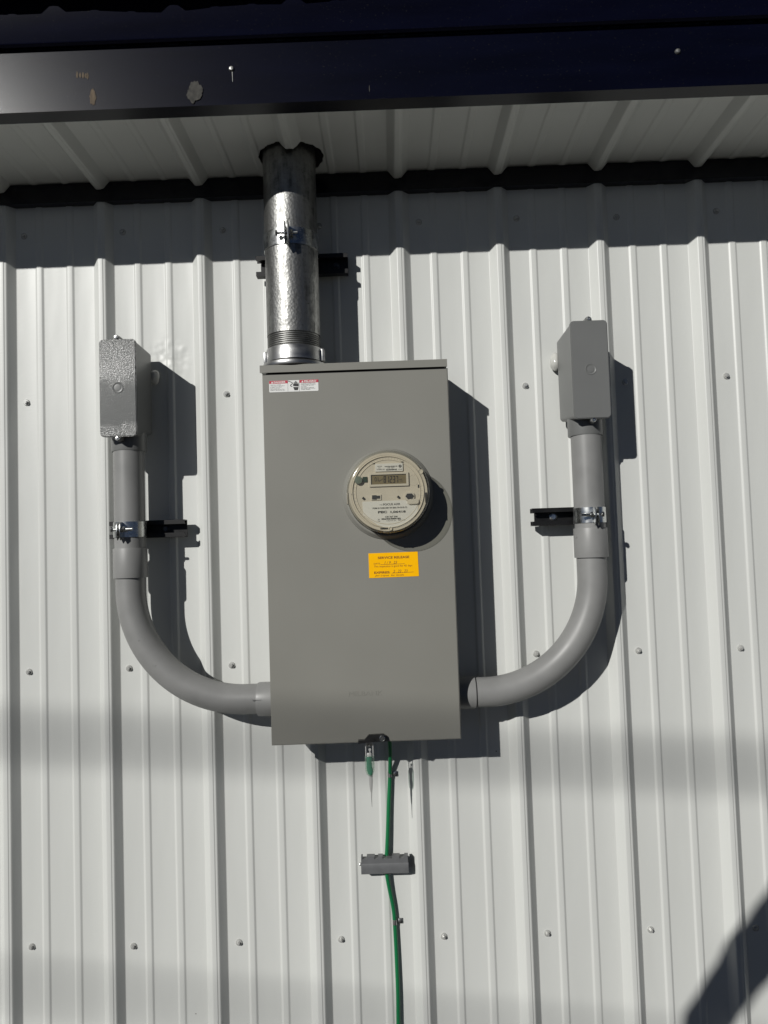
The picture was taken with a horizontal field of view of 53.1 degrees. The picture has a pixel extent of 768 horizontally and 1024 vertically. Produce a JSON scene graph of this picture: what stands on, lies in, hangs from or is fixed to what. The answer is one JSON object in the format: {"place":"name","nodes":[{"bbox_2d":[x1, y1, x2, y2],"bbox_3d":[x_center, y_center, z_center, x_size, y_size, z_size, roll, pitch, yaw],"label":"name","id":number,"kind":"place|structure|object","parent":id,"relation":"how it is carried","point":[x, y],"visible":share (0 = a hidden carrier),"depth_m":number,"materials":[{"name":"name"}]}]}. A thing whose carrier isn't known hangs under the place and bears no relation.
{"place":"outdoors","nodes":[
{"label":"outdoors","id":0,"kind":"place"},
{"label":"ground","id":1,"kind":"structure","parent":0,"visible":0},
{"bbox_2d":[0,147,767,1023],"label":"metal wall","id":2,"kind":"structure","parent":1,"relation":"on","point":[584,841],"depth_m":1.73,"materials":[{"name":"white metal"}]},
{"bbox_2d":[109,519,187,538],"bbox_3d":[-0.526,0.039,1.719,0.167,0.038,0.025,-2,-3,1],"label":"strut channel","id":3,"kind":"object","parent":2,"relation":"attached to","point":[164,528],"visible":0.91,"depth_m":1.71,"materials":[{"name":"black paint"}]},
{"bbox_2d":[110,521,146,540],"bbox_3d":[-0.552,0.042,1.661,0.069,0.040,0.086,-2,-3,1],"label":"pipe clamp","id":4,"kind":"object","parent":3,"relation":"attached to","point":[120,530],"visible":0.91,"depth_m":1.64,"materials":[{"name":"metal"}]},
{"bbox_2d":[256,253,347,278],"bbox_3d":[-0.186,-0.559,1.747,0.208,0.046,0.021,-2,-3,1],"label":"strut channel","id":5,"kind":"object","parent":2,"relation":"attached to","point":[332,264],"visible":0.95,"depth_m":1.75,"materials":[{"name":"black paint"}]},
{"bbox_2d":[264,220,318,254],"bbox_3d":[-0.202,-0.579,1.667,0.119,0.050,0.141,-2,-3,1],"label":"pipe clamp","id":6,"kind":"object","parent":5,"relation":"attached to","point":[295,234],"visible":0.76,"depth_m":1.63,"materials":[{"name":"metal"}]},
{"bbox_2d":[260,359,460,745],"bbox_3d":[-0.050,0.088,1.654,0.395,0.800,0.136,-2,-3,1],"label":"meter enclosure","id":7,"kind":"object","parent":2,"relation":"attached to","point":[363,642],"visible":0.98,"depth_m":1.60,"materials":[{"name":"grey metal"}]},
{"bbox_2d":[113,450,270,715],"bbox_3d":[-0.413,0.152,1.663,0.342,0.582,0.073,-2,-3,1],"label":"conduit","id":8,"kind":"object","parent":7,"relation":"attached to","point":[163,666],"visible":0.95,"depth_m":1.64,"materials":[{"name":"grey plastic"}]},
{"bbox_2d":[99,335,159,452],"bbox_3d":[-0.556,-0.253,1.696,0.092,0.245,0.137,-2,-3,1],"label":"junction box","id":9,"kind":"object","parent":8,"relation":"on","point":[127,376],"visible":0.98,"depth_m":1.63,"materials":[{"name":"cast aluminium"},{"name":"clear silicone"}]},
{"bbox_2d":[262,141,324,364],"bbox_3d":[-0.205,-0.631,1.693,0.138,0.646,0.142,-2,-3,1],"label":"service mast","id":10,"kind":"object","parent":7,"relation":"on","point":[292,278],"visible":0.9,"depth_m":1.63,"materials":[{"name":"metal"}]},
{"bbox_2d":[365,742,374,802],"bbox_3d":[-0.029,0.540,1.586,0.020,0.136,0.016,-2,-3,1],"label":"meter seal","id":11,"kind":"object","parent":7,"relation":"hanging from","point":[368,757],"visible":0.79,"depth_m":1.59,"materials":[{"name":"plastic"}]},
{"bbox_2d":[346,450,429,533],"bbox_3d":[0.008,-0.039,1.568,0.168,0.168,0.083,-2,-3,1],"label":"electric meter","id":12,"kind":"object","parent":7,"relation":"attached to","point":[387,493],"visible":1,"depth_m":1.54,"materials":[{"name":"grey plastic"}]},
{"bbox_2d":[459,434,608,708],"bbox_3d":[0.315,0.126,1.657,0.338,0.579,0.072,-2,-3,1],"label":"conduit","id":13,"kind":"object","parent":7,"relation":"attached to","point":[559,659],"visible":0.96,"depth_m":1.63,"materials":[{"name":"grey plastic"}]},
{"bbox_2d":[550,316,610,438],"bbox_3d":[0.427,-0.287,1.688,0.097,0.249,0.139,-2,-3,1],"label":"junction box","id":14,"kind":"object","parent":13,"relation":"on","point":[579,360],"visible":0.97,"depth_m":1.62,"materials":[{"name":"grey plastic"}]},
{"bbox_2d":[0,0,767,208],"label":"roof overhang","id":15,"kind":"object","parent":2,"relation":"attached to","point":[120,102],"visible":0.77,"depth_m":1.47,"materials":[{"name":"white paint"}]},
{"bbox_2d":[360,853,408,873],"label":"bonding block","id":16,"kind":"structure","parent":2,"relation":"attached to","point":[394,863],"depth_m":1.68,"materials":[{"name":"grey plastic"}]},
{"bbox_2d":[385,741,399,1023],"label":"ground wire","id":17,"kind":"object","parent":2,"relation":"attached to","point":[392,902],"visible":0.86,"depth_m":1.69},
{"bbox_2d":[388,771,396,777],"bbox_3d":[0.019,0.583,1.710,0.021,0.012,0.010,-2,-3,1],"label":"wire clip","id":18,"kind":"object","parent":2,"relation":"attached to","point":[394,773],"visible":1,"depth_m":1.71,"materials":[{"name":"metal"}]},
{"bbox_2d":[393,918,401,925],"bbox_3d":[0.029,0.902,1.694,0.021,0.012,0.010,-2,-3,1],"label":"wire clip","id":19,"kind":"object","parent":2,"relation":"attached to","point":[398,920],"visible":1,"depth_m":1.69,"materials":[{"name":"metal"}]},
{"bbox_2d":[530,506,605,525],"bbox_3d":[0.409,0.009,1.710,0.162,0.039,0.025,-2,-3,1],"label":"strut channel","id":20,"kind":"object","parent":2,"relation":"attached to","point":[552,516],"visible":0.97,"depth_m":1.70,"materials":[{"name":"black paint"}]},
{"bbox_2d":[573,507,605,525],"bbox_3d":[0.444,0.010,1.652,0.069,0.040,0.086,-2,-3,1],"label":"pipe clamp","id":21,"kind":"object","parent":20,"relation":"attached to","point":[585,514],"visible":0.92,"depth_m":1.63,"materials":[{"name":"metal"}]}
]}

